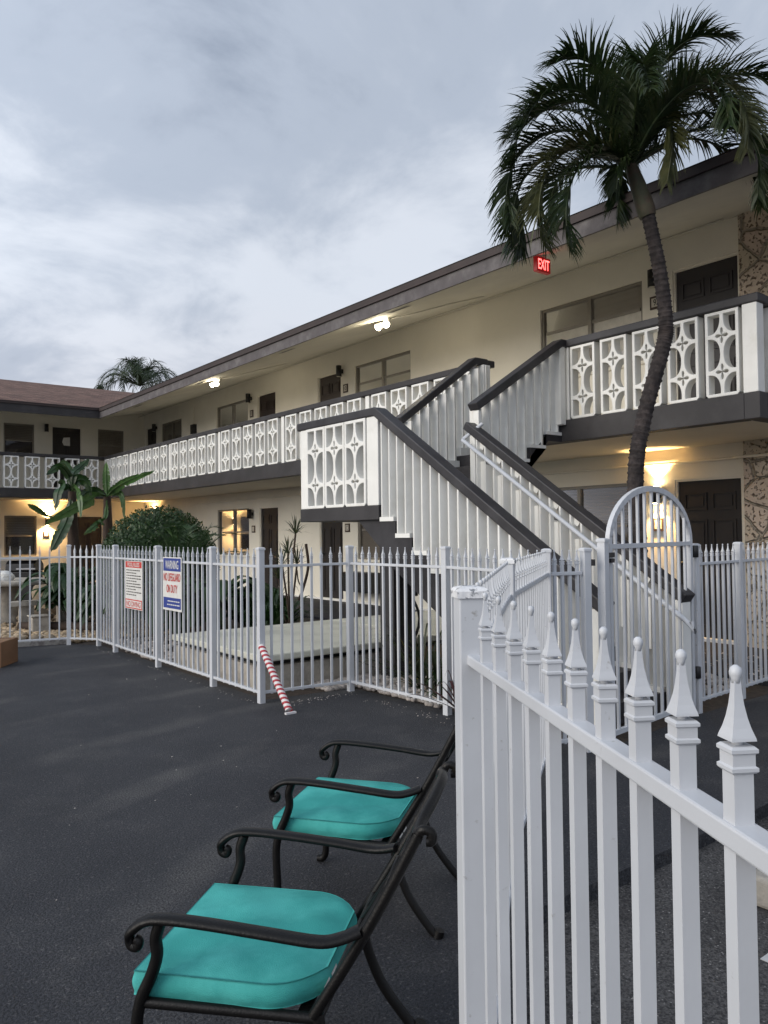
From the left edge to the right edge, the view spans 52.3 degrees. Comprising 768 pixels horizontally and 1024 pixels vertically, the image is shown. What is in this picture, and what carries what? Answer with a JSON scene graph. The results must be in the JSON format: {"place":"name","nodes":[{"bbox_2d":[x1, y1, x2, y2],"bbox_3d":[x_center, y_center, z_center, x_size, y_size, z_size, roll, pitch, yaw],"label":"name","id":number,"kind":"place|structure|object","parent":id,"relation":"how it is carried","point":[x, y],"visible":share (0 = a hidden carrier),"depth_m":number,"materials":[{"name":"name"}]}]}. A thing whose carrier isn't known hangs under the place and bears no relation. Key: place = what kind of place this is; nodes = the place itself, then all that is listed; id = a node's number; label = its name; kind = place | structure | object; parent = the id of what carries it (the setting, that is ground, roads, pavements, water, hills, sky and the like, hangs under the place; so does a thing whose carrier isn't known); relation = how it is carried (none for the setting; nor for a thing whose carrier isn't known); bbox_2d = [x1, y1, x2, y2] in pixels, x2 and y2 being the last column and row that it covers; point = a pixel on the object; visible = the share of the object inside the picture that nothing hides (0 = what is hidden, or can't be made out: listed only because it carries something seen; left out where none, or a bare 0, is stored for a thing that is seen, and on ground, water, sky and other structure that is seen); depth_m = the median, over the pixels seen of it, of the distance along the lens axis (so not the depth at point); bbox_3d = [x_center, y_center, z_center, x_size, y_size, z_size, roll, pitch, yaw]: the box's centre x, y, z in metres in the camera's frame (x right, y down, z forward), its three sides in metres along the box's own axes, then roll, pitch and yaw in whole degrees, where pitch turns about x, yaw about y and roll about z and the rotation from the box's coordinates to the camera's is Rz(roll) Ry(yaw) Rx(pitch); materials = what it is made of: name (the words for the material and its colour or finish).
{"place":"outdoors","nodes":[
{"label":"outdoors","id":0,"kind":"place"},
{"bbox_2d":[1,571,14,580],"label":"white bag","id":1,"kind":"object","parent":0,"point":[4,575],"visible":0.59,"depth_m":13.60,"materials":[{"name":"white plastic"}]},
{"bbox_2d":[0,644,767,1023],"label":"pool deck","id":2,"kind":"structure","parent":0,"point":[96,736],"depth_m":4.27,"materials":[{"name":"grey asphalt"}]},
{"bbox_2d":[0,637,17,667],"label":"cardboard box","id":3,"kind":"object","parent":2,"relation":"on","point":[8,650],"visible":1,"depth_m":9.48,"materials":[{"name":"brown cardboard"}]},
{"bbox_2d":[0,545,95,644],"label":"picket fence","id":4,"kind":"object","parent":2,"relation":"on","point":[68,557],"visible":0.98,"depth_m":11.07,"materials":[{"name":"white metal"}]},
{"bbox_2d":[95,544,265,703],"bbox_3d":[-2.582,1.130,9.107,0.078,1.478,4.879,0,-2,-37],"label":"picket fence","id":5,"kind":"object","parent":2,"relation":"on","point":[212,602],"visible":0.94,"depth_m":8.40,"materials":[{"name":"white metal"}]},
{"bbox_2d":[125,561,142,610],"bbox_3d":[-3.117,0.911,9.731,0.008,0.600,0.580,1,-2,-38],"label":"pool sign","id":6,"kind":"object","parent":5,"relation":"attached to","point":[134,585],"visible":1,"depth_m":9.71,"materials":[{"name":"white plastic"}]},
{"bbox_2d":[163,557,181,611],"bbox_3d":[-2.382,0.808,8.786,0.010,0.600,0.520,1,-2,-38],"label":"pool sign","id":7,"kind":"object","parent":5,"relation":"attached to","point":[172,583],"visible":1,"depth_m":8.77,"materials":[{"name":"white plastic"}]},
{"bbox_2d":[44,654,451,899],"bbox_3d":[-3.255,1.755,6.604,5.879,0.005,7.468,1,-2,-38],"label":"grit","id":8,"kind":"object","parent":2,"relation":"on","point":[299,701],"visible":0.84,"depth_m":7.24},
{"bbox_2d":[258,644,295,714],"bbox_3d":[-0.963,1.475,6.934,0.100,0.565,0.537,1,-2,-38],"label":"striped pole","id":9,"kind":"object","parent":2,"relation":"on","point":[280,690],"visible":1,"depth_m":6.89,"materials":[{"name":"white plastic"}]},
{"bbox_2d":[124,761,455,1023],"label":"patio chair","id":10,"kind":"object","parent":2,"relation":"on","point":[356,939],"visible":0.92,"depth_m":2.01,"materials":[{"name":"black metal"}]},
{"bbox_2d":[132,883,356,1008],"bbox_3d":[-0.361,1.238,2.268,0.528,0.091,0.547,-1,-2,11],"label":"seat cushion","id":11,"kind":"object","parent":10,"relation":"on","point":[204,966],"visible":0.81,"depth_m":2.12,"materials":[{"name":"teal fabric"}]},
{"bbox_2d":[265,545,354,693],"bbox_3d":[-0.707,1.065,7.458,0.950,1.478,0.068,0,-2,-32],"label":"picket fence","id":12,"kind":"object","parent":2,"relation":"on","point":[349,615],"visible":0.98,"depth_m":7.51,"materials":[{"name":"white metal"}]},
{"bbox_2d":[268,724,456,939],"bbox_3d":[0.004,1.203,3.326,0.826,0.882,0.641,-1,-2,15],"label":"patio chair","id":13,"kind":"object","parent":2,"relation":"on","point":[444,753],"visible":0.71,"depth_m":3.10,"materials":[{"name":"black metal"}]},
{"bbox_2d":[273,777,415,839],"bbox_3d":[-0.136,1.264,3.362,0.528,0.091,0.547,-1,-2,15],"label":"seat cushion","id":14,"kind":"object","parent":13,"relation":"on","point":[331,813],"visible":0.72,"depth_m":3.19,"materials":[{"name":"teal fabric"}]},
{"bbox_2d":[407,670,454,708],"bbox_3d":[0.595,1.425,6.461,0.964,0.417,0.491,0,-2,-23],"label":"cordyline","id":15,"kind":"object","parent":2,"relation":"on","point":[453,693],"visible":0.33,"depth_m":6.34,"materials":[{"name":"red plant"}]},
{"bbox_2d":[350,546,537,715],"bbox_3d":[0.477,1.030,6.613,0.200,1.478,2.646,0,-2,-33],"label":"picket fence","id":16,"kind":"object","parent":2,"relation":"on","point":[447,566],"visible":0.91,"depth_m":6.90,"materials":[{"name":"white metal"}]},
{"bbox_2d":[475,548,594,1023],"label":"picket fence","id":17,"kind":"object","parent":2,"relation":"on","point":[524,586],"visible":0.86,"depth_m":4.79,"materials":[{"name":"white metal"}]},
{"bbox_2d":[451,585,767,1023],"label":"picket fence","id":18,"kind":"object","parent":2,"relation":"on","point":[735,829],"visible":1,"depth_m":1.18,"materials":[{"name":"white metal"}]},
{"bbox_2d":[0,0,767,392],"label":"sky","id":19,"kind":"structure","parent":0,"point":[186,185],"materials":[{"name":"grey"}]},
{"bbox_2d":[14,590,767,742],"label":"garden bed","id":20,"kind":"object","parent":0,"point":[752,692],"visible":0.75,"depth_m":7.63,"materials":[{"name":"soil"}]},
{"bbox_2d":[11,599,66,622],"bbox_3d":[-5.820,1.734,13.423,0.444,0.470,1.338,-2,-2,31],"label":"curved bench","id":21,"kind":"object","parent":20,"relation":"on","point":[25,610],"visible":0.3,"depth_m":13.03,"materials":[{"name":"concrete"}]},
{"bbox_2d":[31,583,50,607],"bbox_3d":[-6.707,1.719,15.453,0.425,0.806,0.434,-1,-2,10],"label":"boulder","id":22,"kind":"object","parent":20,"relation":"on","point":[36,597],"visible":0.08,"depth_m":15.28,"materials":[{"name":"beige stone"}]},
{"bbox_2d":[18,637,66,646],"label":"kerb","id":23,"kind":"structure","parent":20,"relation":"on","point":[41,643],"depth_m":11.12,"materials":[{"name":"grey concrete"}]},
{"bbox_2d":[41,605,55,617],"bbox_3d":[-6.397,1.830,15.153,0.471,0.579,0.397,1,-2,-38],"label":"boulder","id":24,"kind":"object","parent":20,"relation":"on","point":[53,610],"visible":0.06,"depth_m":14.98,"materials":[{"name":"stone"}]},
{"bbox_2d":[43,634,55,638],"bbox_3d":[-4.872,1.846,11.400,0.175,0.120,0.177,1,-2,-38],"label":"cobble","id":25,"kind":"object","parent":20,"relation":"on","point":[51,636],"visible":0.41,"depth_m":11.36,"materials":[{"name":"beige stone"}]},
{"bbox_2d":[14,563,105,620],"bbox_3d":[-5.343,1.409,13.137,1.544,1.101,1.616,-1,-2,26],"label":"leafy shrub","id":26,"kind":"object","parent":20,"relation":"on","point":[54,584],"visible":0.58,"depth_m":12.70,"materials":[{"name":"green plant"}]},
{"bbox_2d":[46,459,91,622],"bbox_3d":[-5.626,0.492,14.138,0.730,2.994,1.671,0,-2,-14],"label":"banana plant","id":27,"kind":"object","parent":20,"relation":"on","point":[75,480],"visible":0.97,"depth_m":13.90,"materials":[{"name":"green plant"}]},
{"bbox_2d":[53,572,95,621],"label":"leafy shrub","id":28,"kind":"object","parent":20,"relation":"on","point":[83,578],"visible":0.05,"depth_m":13.24,"materials":[{"name":"green plant"}]},
{"bbox_2d":[28,462,154,618],"bbox_3d":[-5.315,0.504,13.739,1.985,2.941,1.717,1,-2,-38],"label":"banana plant","id":29,"kind":"object","parent":20,"relation":"on","point":[105,521],"visible":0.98,"depth_m":14.32,"materials":[{"name":"green plant"}]},
{"bbox_2d":[1,616,191,642],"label":"gravel","id":30,"kind":"structure","parent":20,"relation":"on","point":[14,630],"depth_m":12.28,"materials":[{"name":"beige gravel"}]},
{"bbox_2d":[1,558,47,600],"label":"barbecue grill","id":31,"kind":"object","parent":30,"relation":"on","point":[24,567],"visible":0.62,"depth_m":17.13,"materials":[{"name":"black metal"}]},
{"bbox_2d":[1,577,50,624],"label":"picnic table","id":32,"kind":"object","parent":30,"relation":"on","point":[5,599],"visible":0.52,"depth_m":13.79,"materials":[{"name":"concrete"}]},
{"bbox_2d":[16,608,54,619],"bbox_3d":[-6.210,1.871,13.954,0.640,0.315,0.408,1,-2,-38],"label":"boulder","id":33,"kind":"object","parent":30,"relation":"on","point":[44,611],"visible":0.28,"depth_m":13.90,"materials":[{"name":"stone"}]},
{"bbox_2d":[27,614,50,631],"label":"concrete block","id":34,"kind":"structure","parent":30,"relation":"on","point":[35,622],"depth_m":12.52,"materials":[{"name":"grey concrete"}]},
{"bbox_2d":[17,622,95,630],"bbox_3d":[-5.314,1.869,12.746,1.432,0.165,0.160,-1,-2,12],"label":"log edging","id":35,"kind":"object","parent":30,"relation":"on","point":[53,625],"visible":0.47,"depth_m":12.65,"materials":[{"name":"brown wood"}]},
{"bbox_2d":[76,584,137,628],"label":"leafy shrub","id":36,"kind":"object","parent":30,"relation":"on","point":[84,605],"visible":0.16,"depth_m":12.03,"materials":[{"name":"green plant"}]},
{"bbox_2d":[95,505,220,619],"bbox_3d":[-3.791,0.905,13.183,2.034,2.083,2.054,1,-2,-38],"label":"round bush","id":37,"kind":"object","parent":30,"relation":"on","point":[142,524],"visible":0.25,"depth_m":12.70,"materials":[{"name":"green plant"}]},
{"bbox_2d":[93,355,176,392],"bbox_3d":[-11.874,-2.433,38.145,4.374,10.239,4.338,1,-2,-38],"label":"palm tree","id":38,"kind":"object","parent":20,"relation":"on","point":[139,374],"visible":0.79,"depth_m":37.48,"materials":[{"name":"green plant"}]},
{"bbox_2d":[102,586,205,637],"bbox_3d":[-3.453,1.463,11.547,1.628,0.867,1.704,1,-2,-38],"label":"leafy shrub","id":39,"kind":"object","parent":20,"relation":"on","point":[104,609],"visible":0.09,"depth_m":10.99,"materials":[{"name":"green plant"}]},
{"bbox_2d":[126,579,222,633],"bbox_3d":[-3.097,1.447,11.648,1.419,0.898,1.488,0,-2,-15],"label":"leafy shrub","id":40,"kind":"object","parent":20,"relation":"on","point":[205,617],"visible":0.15,"depth_m":11.24,"materials":[{"name":"green plant"}]},
{"bbox_2d":[105,520,244,633],"bbox_3d":[-3.099,1.013,12.006,2.054,1.776,1.905,-1,-2,11],"label":"sago plant","id":41,"kind":"object","parent":20,"relation":"on","point":[191,540],"visible":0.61,"depth_m":12.03,"materials":[{"name":"green plant"}]},
{"bbox_2d":[220,582,286,627],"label":"leafy shrub","id":42,"kind":"object","parent":20,"relation":"on","point":[267,589],"visible":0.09,"depth_m":12.10,"materials":[{"name":"green plant"}]},
{"bbox_2d":[243,586,329,623],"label":"strap plant","id":43,"kind":"object","parent":20,"relation":"on","point":[284,602],"visible":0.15,"depth_m":12.04,"materials":[{"name":"green plant"}]},
{"bbox_2d":[271,513,311,623],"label":"dracaena plant","id":44,"kind":"object","parent":20,"relation":"on","point":[295,531],"visible":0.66,"depth_m":11.19,"materials":[{"name":"green plant"}]},
{"bbox_2d":[297,544,309,600],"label":"bare branch","id":45,"kind":"object","parent":44,"relation":"attached to","point":[308,562],"visible":0.7,"depth_m":11.38,"materials":[{"name":"brown wood"}]},
{"bbox_2d":[172,610,451,689],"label":"pool cover platform","id":46,"kind":"structure","parent":20,"relation":"on","point":[297,651],"depth_m":8.41,"materials":[{"name":"concrete"}]},
{"bbox_2d":[0,135,767,648],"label":"motel building","id":47,"kind":"structure","parent":20,"relation":"on","point":[228,463],"depth_m":12.45,"materials":[{"name":"beige paint"}]},
{"bbox_2d":[4,423,35,459],"bbox_3d":[-11.368,-2.202,24.344,0.970,1.100,0.140,1,-2,-38],"label":"window","id":48,"kind":"structure","parent":47,"relation":"in","point":[16,443],"depth_m":24.39,"materials":[{"name":"black glass"}]},
{"bbox_2d":[3,516,37,557],"bbox_3d":[-11.299,0.767,24.293,1.020,1.300,0.140,1,-2,-38],"label":"window","id":49,"kind":"structure","parent":47,"relation":"in","point":[15,541],"depth_m":24.33,"materials":[{"name":"brown glass"}]},
{"bbox_2d":[43,531,48,536],"bbox_3d":[-10.680,0.691,24.720,0.165,0.185,0.024,1,-2,-38],"label":"wall lamp","id":50,"kind":"object","parent":47,"relation":"attached to","point":[45,533],"visible":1,"depth_m":24.71,"materials":[{"name":"white glass"}]},
{"bbox_2d":[45,424,48,431],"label":"wall lamp","id":51,"kind":"object","parent":47,"relation":"attached to","point":[46,427],"visible":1,"depth_m":24.69,"materials":[{"name":"black metal"}]},
{"bbox_2d":[62,437,69,445],"bbox_3d":[-10.254,-2.272,25.217,0.240,0.280,0.003,1,-2,-38],"label":"paper notice","id":52,"kind":"object","parent":47,"relation":"attached to","point":[65,441],"visible":1,"depth_m":25.22,"materials":[{"name":"white paper"}]},
{"bbox_2d":[52,426,81,488],"bbox_3d":[-10.251,-1.659,25.230,0.930,2.164,0.080,1,-2,-38],"label":"door","id":53,"kind":"structure","parent":47,"relation":"in","point":[58,433],"depth_m":25.23,"materials":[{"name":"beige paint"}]},
{"bbox_2d":[78,516,102,580],"bbox_3d":[-9.689,1.192,25.566,0.950,2.120,0.080,1,-2,-38],"label":"door","id":54,"kind":"structure","parent":47,"relation":"in","point":[93,538],"depth_m":25.59,"materials":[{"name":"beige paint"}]},
{"bbox_2d":[98,429,122,462],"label":"window","id":55,"kind":"structure","parent":47,"relation":"in","point":[104,449],"depth_m":26.11,"materials":[{"name":"brown glass"}]},
{"bbox_2d":[147,427,155,445],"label":"door","id":56,"kind":"structure","parent":47,"relation":"in","point":[151,436],"depth_m":26.43,"materials":[{"name":"brown wood"}]},
{"bbox_2d":[152,424,156,431],"bbox_3d":[-7.596,-2.785,25.861,0.162,0.250,0.124,1,-2,-38],"label":"wall lamp","id":57,"kind":"object","parent":47,"relation":"attached to","point":[154,427],"visible":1,"depth_m":25.80,"materials":[{"name":"black metal"}]},
{"bbox_2d":[162,419,181,441],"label":"window","id":58,"kind":"structure","parent":47,"relation":"in","point":[170,430],"depth_m":25.00,"materials":[{"name":"brown glass"}]},
{"bbox_2d":[190,407,196,433],"bbox_3d":[-5.732,-2.758,23.508,0.099,0.820,0.260,1,-2,-38],"label":"utility box","id":59,"kind":"object","parent":47,"relation":"attached to","point":[193,428],"visible":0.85,"depth_m":23.43,"materials":[{"name":"black metal"}]},
{"bbox_2d":[218,399,247,427],"bbox_3d":[-4.160,-2.424,21.671,0.075,1.180,1.890,1,-2,-38],"label":"window","id":60,"kind":"structure","parent":47,"relation":"in","point":[237,412],"depth_m":21.66,"materials":[{"name":"grey glass"}]},
{"bbox_2d":[219,508,249,556],"bbox_3d":[-4.135,0.579,21.546,0.145,1.310,1.950,1,-2,-38],"label":"window","id":61,"kind":"structure","parent":47,"relation":"in","point":[232,520],"depth_m":21.55,"materials":[{"name":"yellow glass"}]},
{"bbox_2d":[210,364,283,386],"bbox_3d":[-3.144,-3.139,17.881,1.836,0.480,0.284,-1,-2,12],"label":"floodlight","id":62,"kind":"object","parent":47,"relation":"attached to","point":[215,383],"visible":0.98,"depth_m":17.91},
{"bbox_2d":[246,393,251,402],"bbox_3d":[-3.582,-3.007,20.690,0.162,0.250,0.124,1,-2,-38],"label":"wall lamp","id":63,"kind":"object","parent":47,"relation":"attached to","point":[248,398],"visible":1,"depth_m":20.62,"materials":[{"name":"black metal"}]},
{"bbox_2d":[247,509,252,518],"bbox_3d":[-3.529,0.051,20.586,0.162,0.250,0.124,1,-2,-38],"label":"wall lamp","id":64,"kind":"object","parent":47,"relation":"attached to","point":[249,513],"visible":1,"depth_m":20.53,"materials":[{"name":"black metal"}]},
{"bbox_2d":[258,391,274,417],"bbox_3d":[-2.974,-1.931,20.124,0.080,2.274,0.940,1,-2,-38],"label":"door","id":65,"kind":"structure","parent":47,"relation":"in","point":[266,402],"depth_m":20.17,"materials":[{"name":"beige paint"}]},
{"bbox_2d":[260,506,278,588],"bbox_3d":[-2.889,0.948,19.981,0.080,2.160,0.950,1,-2,-38],"label":"door","id":66,"kind":"structure","parent":47,"relation":"in","point":[268,515],"depth_m":20.01,"materials":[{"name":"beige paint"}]},
{"bbox_2d":[318,372,340,401],"bbox_3d":[-1.196,-2.011,17.834,0.080,2.274,0.940,1,-2,-38],"label":"door","id":67,"kind":"structure","parent":47,"relation":"in","point":[329,386],"depth_m":17.90,"materials":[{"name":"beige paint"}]},
{"bbox_2d":[320,522,342,598],"bbox_3d":[-1.173,0.870,17.719,0.142,2.160,0.930,1,-2,-38],"label":"door","id":68,"kind":"structure","parent":47,"relation":"in","point":[331,533],"depth_m":17.76,"materials":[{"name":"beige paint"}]},
{"bbox_2d":[336,365,342,376],"bbox_3d":[-0.989,-3.124,17.350,0.162,0.250,0.124,1,-2,-38],"label":"wall lamp","id":69,"kind":"object","parent":47,"relation":"attached to","point":[339,371],"visible":1,"depth_m":17.29,"materials":[{"name":"black metal"}]},
{"bbox_2d":[343,384,347,392],"bbox_3d":[-0.852,-2.732,17.277,0.024,0.185,0.165,1,-2,-38],"label":"house number","id":70,"kind":"object","parent":47,"relation":"attached to","point":[345,388],"visible":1,"depth_m":17.25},
{"bbox_2d":[345,523,349,531],"bbox_3d":[-0.805,0.346,17.181,0.024,0.185,0.165,1,-2,-38],"label":"house number","id":71,"kind":"object","parent":47,"relation":"attached to","point":[347,527],"visible":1,"depth_m":17.16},
{"bbox_2d":[343,571,379,593],"bbox_3d":[-0.463,1.480,16.495,0.311,0.420,1.000,1,-2,-38],"label":"air conditioner","id":72,"kind":"object","parent":47,"relation":"attached to","point":[365,582],"visible":0.44,"depth_m":16.16,"materials":[{"name":"black metal"}]},
{"bbox_2d":[357,522,379,562],"bbox_3d":[-0.004,0.392,16.224,0.145,1.310,1.830,1,-2,-38],"label":"window","id":73,"kind":"structure","parent":47,"relation":"in","point":[365,540],"depth_m":16.79,"materials":[{"name":"brown glass"}]},
{"bbox_2d":[356,350,410,392],"bbox_3d":[0.002,-2.612,16.309,0.075,1.180,1.890,1,-2,-38],"label":"window","id":74,"kind":"structure","parent":47,"relation":"in","point":[392,369],"depth_m":16.28,"materials":[{"name":"grey glass"}]},
{"bbox_2d":[375,296,483,329],"bbox_3d":[0.735,-3.336,13.047,1.836,0.480,0.284,-1,-2,12],"label":"floodlight","id":75,"kind":"object","parent":47,"relation":"attached to","point":[385,324],"visible":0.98,"depth_m":13.08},
{"bbox_2d":[533,255,549,274],"bbox_3d":[1.999,-3.145,9.892,0.260,0.242,0.062,1,-2,-38],"label":"exit sign","id":76,"kind":"object","parent":47,"relation":"hanging from","point":[541,264],"visible":0.98,"depth_m":9.85,"materials":[{"name":"red plastic"}]},
{"bbox_2d":[542,281,644,376],"bbox_3d":[3.195,-2.733,12.137,0.145,1.230,2.000,1,-2,-38],"label":"window","id":77,"kind":"structure","parent":47,"relation":"in","point":[621,306],"depth_m":12.11,"materials":[{"name":"grey glass"}]},
{"bbox_2d":[559,483,628,541],"bbox_3d":[3.094,0.228,12.290,0.075,1.260,1.870,1,-2,-38],"label":"window","id":78,"kind":"structure","parent":47,"relation":"in","point":[582,495],"depth_m":11.99,"materials":[{"name":"grey glass"}]},
{"bbox_2d":[647,269,654,287],"bbox_3d":[3.829,-3.322,11.142,0.162,0.250,0.124,1,-2,-38],"label":"wall lamp","id":79,"kind":"object","parent":47,"relation":"attached to","point":[650,282],"visible":0.62,"depth_m":11.09,"materials":[{"name":"black metal"}]},
{"bbox_2d":[650,296,656,309],"bbox_3d":[3.879,-2.996,11.183,0.024,0.185,0.165,1,-2,-38],"label":"house number","id":80,"kind":"object","parent":47,"relation":"attached to","point":[653,303],"visible":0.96,"depth_m":11.20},
{"bbox_2d":[653,486,660,503],"bbox_3d":[3.851,-0.242,11.077,0.162,0.250,0.124,1,-2,-38],"label":"wall lamp","id":81,"kind":"object","parent":47,"relation":"attached to","point":[654,498],"visible":0.27,"depth_m":11.01,"materials":[{"name":"black metal"}]},
{"bbox_2d":[653,518,663,530],"bbox_3d":[3.903,0.178,11.115,0.024,0.185,0.165,1,-2,-38],"label":"wall lamp","id":82,"kind":"object","parent":47,"relation":"attached to","point":[661,524],"visible":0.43,"depth_m":11.08,"materials":[{"name":"white glass"}]},
{"bbox_2d":[673,252,738,399],"bbox_3d":[4.381,-2.265,10.597,0.142,2.274,0.960,1,-2,-38],"label":"door","id":83,"kind":"structure","parent":47,"relation":"in","point":[717,279],"depth_m":10.62,"materials":[{"name":"brown wood"}]},
{"bbox_2d":[676,476,743,639],"bbox_3d":[4.398,0.618,10.541,0.142,2.160,0.970,1,-2,-38],"label":"door","id":84,"kind":"structure","parent":47,"relation":"in","point":[713,507],"depth_m":10.51,"materials":[{"name":"brown wood"}]},
{"bbox_2d":[333,616,451,687],"bbox_3d":[0.422,1.406,7.787,1.521,0.729,1.534,1,-2,-38],"label":"strap plant","id":85,"kind":"object","parent":20,"relation":"on","point":[418,680],"visible":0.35,"depth_m":7.84,"materials":[{"name":"green plant"}]},
{"bbox_2d":[393,659,452,708],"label":"strap plant","id":86,"kind":"object","parent":20,"relation":"on","point":[435,676],"visible":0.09,"depth_m":7.00,"materials":[{"name":"green plant"}]},
{"bbox_2d":[297,339,696,724],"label":"staircase","id":87,"kind":"structure","parent":20,"relation":"on","point":[451,467],"depth_m":7.95,"materials":[{"name":"grey paint"}]},
{"bbox_2d":[415,601,428,671],"bbox_3d":[0.556,1.295,8.367,0.872,0.920,0.201,-1,-2,17],"label":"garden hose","id":88,"kind":"object","parent":87,"relation":"hanging from","point":[418,624],"visible":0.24,"depth_m":8.34,"materials":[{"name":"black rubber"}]},
{"bbox_2d":[596,538,610,681],"bbox_3d":[1.569,0.957,5.560,0.072,1.543,0.072,1,-2,-45],"label":"gate post","id":89,"kind":"object","parent":20,"relation":"on","point":[603,582],"visible":0.59,"depth_m":5.55,"materials":[{"name":"white metal"}]},
{"bbox_2d":[605,486,700,735],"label":"arched gate","id":90,"kind":"structure","parent":89,"relation":"attached to","point":[690,551],"depth_m":6.10,"materials":[{"name":"white metal"}]},
{"bbox_2d":[693,542,767,713],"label":"picket fence","id":91,"kind":"object","parent":20,"relation":"on","point":[738,560],"visible":0.95,"depth_m":7.08,"materials":[{"name":"white metal"}]},
{"bbox_2d":[90,582,767,685],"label":"path","id":92,"kind":"structure","parent":0,"point":[326,607],"depth_m":14.21,"materials":[{"name":"grey concrete"}]},
{"bbox_2d":[112,634,767,707],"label":"gravel","id":93,"kind":"structure","parent":0,"point":[395,687],"depth_m":7.83,"materials":[{"name":"grey gravel"}]},
{"bbox_2d":[180,575,266,629],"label":"leafy shrub","id":94,"kind":"object","parent":93,"relation":"on","point":[226,593],"visible":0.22,"depth_m":11.69,"materials":[{"name":"green plant"}]},
{"bbox_2d":[225,581,333,627],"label":"strap plant","id":95,"kind":"object","parent":93,"relation":"on","point":[276,617],"visible":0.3,"depth_m":11.48,"materials":[{"name":"green plant"}]},
{"bbox_2d":[389,640,451,694],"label":"strap plant","id":96,"kind":"object","parent":93,"relation":"on","point":[434,656],"visible":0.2,"depth_m":7.42,"materials":[{"name":"green plant"}]},
{"bbox_2d":[484,0,767,556],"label":"palm tree","id":97,"kind":"object","parent":93,"relation":"on","point":[638,104],"visible":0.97,"depth_m":7.18,"materials":[{"name":"green plant"}]},
{"bbox_2d":[526,817,767,1023],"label":"ground","id":98,"kind":"structure","parent":0,"point":[713,935],"depth_m":3.01,"materials":[{"name":"grey gravel"}]},
{"bbox_2d":[756,869,767,909],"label":"wheel stop","id":99,"kind":"object","parent":98,"relation":"on","point":[762,887],"visible":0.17,"depth_m":3.33,"materials":[{"name":"concrete"}]},
{"bbox_2d":[760,953,767,961],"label":"parking line","id":100,"kind":"object","parent":98,"relation":"on","point":[764,958],"visible":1,"depth_m":2.94,"materials":[{"name":"paint"}]}
]}

